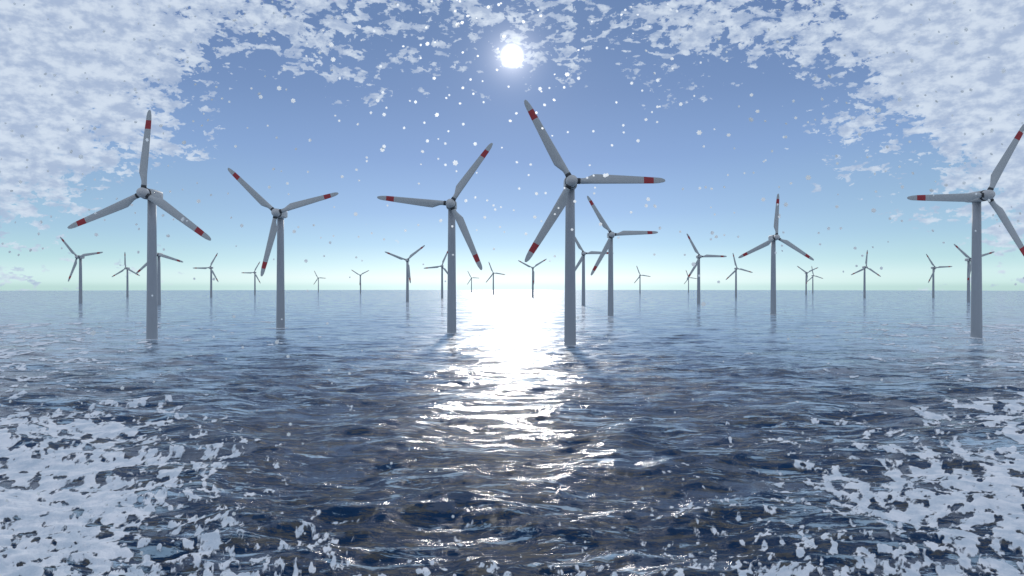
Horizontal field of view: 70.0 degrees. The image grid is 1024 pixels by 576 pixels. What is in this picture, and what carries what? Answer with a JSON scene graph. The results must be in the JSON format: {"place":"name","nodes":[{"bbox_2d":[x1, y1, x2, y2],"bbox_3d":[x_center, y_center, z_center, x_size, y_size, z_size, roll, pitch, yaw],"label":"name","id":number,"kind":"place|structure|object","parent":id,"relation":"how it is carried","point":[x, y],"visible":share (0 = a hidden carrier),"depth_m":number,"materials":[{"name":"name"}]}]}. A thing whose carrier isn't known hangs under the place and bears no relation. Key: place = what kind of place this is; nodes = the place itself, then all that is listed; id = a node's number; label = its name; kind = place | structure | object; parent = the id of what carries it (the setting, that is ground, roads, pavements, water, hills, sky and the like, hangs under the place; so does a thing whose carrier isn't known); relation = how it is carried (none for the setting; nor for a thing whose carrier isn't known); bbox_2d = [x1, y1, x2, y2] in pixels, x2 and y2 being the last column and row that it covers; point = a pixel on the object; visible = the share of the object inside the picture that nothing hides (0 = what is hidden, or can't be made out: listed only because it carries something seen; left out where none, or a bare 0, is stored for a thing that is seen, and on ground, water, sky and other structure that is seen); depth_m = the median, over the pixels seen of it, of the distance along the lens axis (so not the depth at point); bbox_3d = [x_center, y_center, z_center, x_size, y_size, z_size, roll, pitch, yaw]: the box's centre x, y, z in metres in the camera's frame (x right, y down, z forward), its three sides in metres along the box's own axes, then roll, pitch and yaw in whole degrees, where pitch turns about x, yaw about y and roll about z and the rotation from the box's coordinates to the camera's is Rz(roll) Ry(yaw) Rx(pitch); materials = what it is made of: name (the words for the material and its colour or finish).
{"place":"outdoors","nodes":[
{"label":"outdoors","id":0,"kind":"place"},
{"bbox_2d":[0,290,1023,575],"bbox_3d":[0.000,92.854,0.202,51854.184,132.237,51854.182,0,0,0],"label":"water","id":1,"kind":"structure","parent":0,"point":[530,470],"depth_m":164.10,"materials":[{"name":"blue liquid"}]},
{"bbox_2d":[60,237,102,303],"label":"wind turbine","id":2,"kind":"object","parent":1,"relation":"in","point":[80,257],"visible":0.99,"depth_m":1261.27,"materials":[{"name":"paint"}]},
{"bbox_2d":[112,252,139,296],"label":"wind turbine","id":3,"kind":"object","parent":1,"relation":"in","point":[127,285],"visible":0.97,"depth_m":2031.08,"materials":[{"name":"paint"}]},
{"bbox_2d":[67,110,210,339],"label":"wind turbine","id":4,"kind":"object","parent":1,"relation":"in","point":[153,197],"visible":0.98,"depth_m":400.63,"materials":[{"name":"paint"}]},
{"bbox_2d":[135,253,182,304],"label":"wind turbine","id":5,"kind":"object","parent":1,"relation":"in","point":[159,255],"visible":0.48,"depth_m":1172.38,"materials":[{"name":"paint"}]},
{"bbox_2d":[194,253,217,297],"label":"wind turbine","id":6,"kind":"object","parent":1,"relation":"in","point":[211,270],"visible":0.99,"depth_m":1970.09,"materials":[{"name":"paint"}]},
{"bbox_2d":[242,262,259,294],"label":"wind turbine","id":7,"kind":"object","parent":1,"relation":"in","point":[255,275],"visible":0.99,"depth_m":2631.91,"materials":[{"name":"paint"}]},
{"bbox_2d":[228,168,337,327],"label":"wind turbine","id":8,"kind":"object","parent":1,"relation":"in","point":[279,215],"visible":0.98,"depth_m":508.00,"materials":[{"name":"paint"}]},
{"bbox_2d":[352,270,368,293],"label":"wind turbine","id":9,"kind":"object","parent":1,"relation":"in","point":[360,279],"visible":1,"depth_m":3209.05,"materials":[{"name":"paint"}]},
{"bbox_2d":[385,245,424,301],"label":"wind turbine","id":10,"kind":"object","parent":1,"relation":"in","point":[408,277],"visible":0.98,"depth_m":1414.53,"materials":[{"name":"paint"}]},
{"bbox_2d":[377,143,492,332],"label":"wind turbine","id":11,"kind":"object","parent":1,"relation":"in","point":[451,207],"visible":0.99,"depth_m":452.15,"materials":[{"name":"paint"}]},
{"bbox_2d":[424,251,447,298],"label":"wind turbine","id":12,"kind":"object","parent":1,"relation":"in","point":[442,268],"visible":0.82,"depth_m":1817.94,"materials":[{"name":"paint"}]},
{"bbox_2d":[486,263,504,294],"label":"wind turbine","id":13,"kind":"object","parent":1,"relation":"in","point":[493,273],"visible":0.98,"depth_m":2724.42,"materials":[{"name":"paint"}]},
{"bbox_2d":[0,320,1023,575],"bbox_3d":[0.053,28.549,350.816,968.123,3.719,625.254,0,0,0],"label":"drift ice","id":14,"kind":"structure","parent":1,"relation":"on","point":[26,506],"depth_m":100.58,"materials":[{"name":"white ice"}]},
{"bbox_2d":[518,259,545,297],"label":"wind turbine","id":15,"kind":"object","parent":1,"relation":"in","point":[532,275],"visible":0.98,"depth_m":1997.81,"materials":[{"name":"paint"}]},
{"bbox_2d":[575,237,607,305],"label":"wind turbine","id":16,"kind":"object","parent":1,"relation":"in","point":[583,254],"visible":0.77,"depth_m":1134.77,"materials":[{"name":"paint"}]},
{"bbox_2d":[524,100,664,345],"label":"wind turbine","id":17,"kind":"object","parent":1,"relation":"in","point":[566,198],"visible":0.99,"depth_m":355.58,"materials":[{"name":"paint"}]},
{"bbox_2d":[587,196,657,315],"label":"wind turbine","id":18,"kind":"object","parent":1,"relation":"in","point":[608,246],"visible":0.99,"depth_m":722.38,"materials":[{"name":"paint"}]},
{"bbox_2d":[634,267,650,293],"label":"wind turbine","id":19,"kind":"object","parent":1,"relation":"in","point":[639,277],"visible":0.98,"depth_m":3216.97,"materials":[{"name":"paint"}]},
{"bbox_2d":[687,234,726,303],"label":"wind turbine","id":20,"kind":"object","parent":1,"relation":"in","point":[698,257],"visible":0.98,"depth_m":1247.30,"materials":[{"name":"paint"}]},
{"bbox_2d":[726,254,752,296],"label":"wind turbine","id":21,"kind":"object","parent":1,"relation":"in","point":[735,271],"visible":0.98,"depth_m":2056.10,"materials":[{"name":"paint"}]},
{"bbox_2d":[738,194,813,314],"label":"wind turbine","id":22,"kind":"object","parent":1,"relation":"in","point":[772,239],"visible":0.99,"depth_m":761.71,"materials":[{"name":"paint"}]},
{"bbox_2d":[797,266,817,294],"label":"wind turbine","id":23,"kind":"object","parent":1,"relation":"in","point":[806,275],"visible":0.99,"depth_m":2674.94,"materials":[{"name":"paint"}]},
{"bbox_2d":[807,266,822,292],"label":"wind turbine","id":24,"kind":"object","parent":1,"relation":"in","point":[812,279],"visible":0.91,"depth_m":3311.85,"materials":[{"name":"paint"}]},
{"bbox_2d":[851,250,880,297],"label":"wind turbine","id":25,"kind":"object","parent":1,"relation":"in","point":[864,282],"visible":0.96,"depth_m":1923.97,"materials":[{"name":"paint"}]},
{"bbox_2d":[926,254,951,297],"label":"wind turbine","id":26,"kind":"object","parent":1,"relation":"in","point":[932,277],"visible":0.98,"depth_m":1970.26,"materials":[{"name":"paint"}]},
{"bbox_2d":[907,124,1023,337],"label":"wind turbine","id":27,"kind":"object","parent":1,"relation":"in","point":[976,331],"visible":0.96,"depth_m":410.51,"materials":[{"name":"paint"}]},
{"bbox_2d":[954,244,993,301],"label":"wind turbine","id":28,"kind":"object","parent":1,"relation":"in","point":[968,259],"visible":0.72,"depth_m":1391.62,"materials":[{"name":"paint"}]},
{"bbox_2d":[0,0,1023,571],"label":"falling snow","id":29,"kind":"structure","parent":0,"point":[698,132],"depth_m":6.30,"materials":[{"name":"white snow"}]},
{"bbox_2d":[0,0,1023,290],"label":"sky","id":30,"kind":"structure","parent":0,"point":[670,149],"materials":[{"name":"blue"}]}
]}

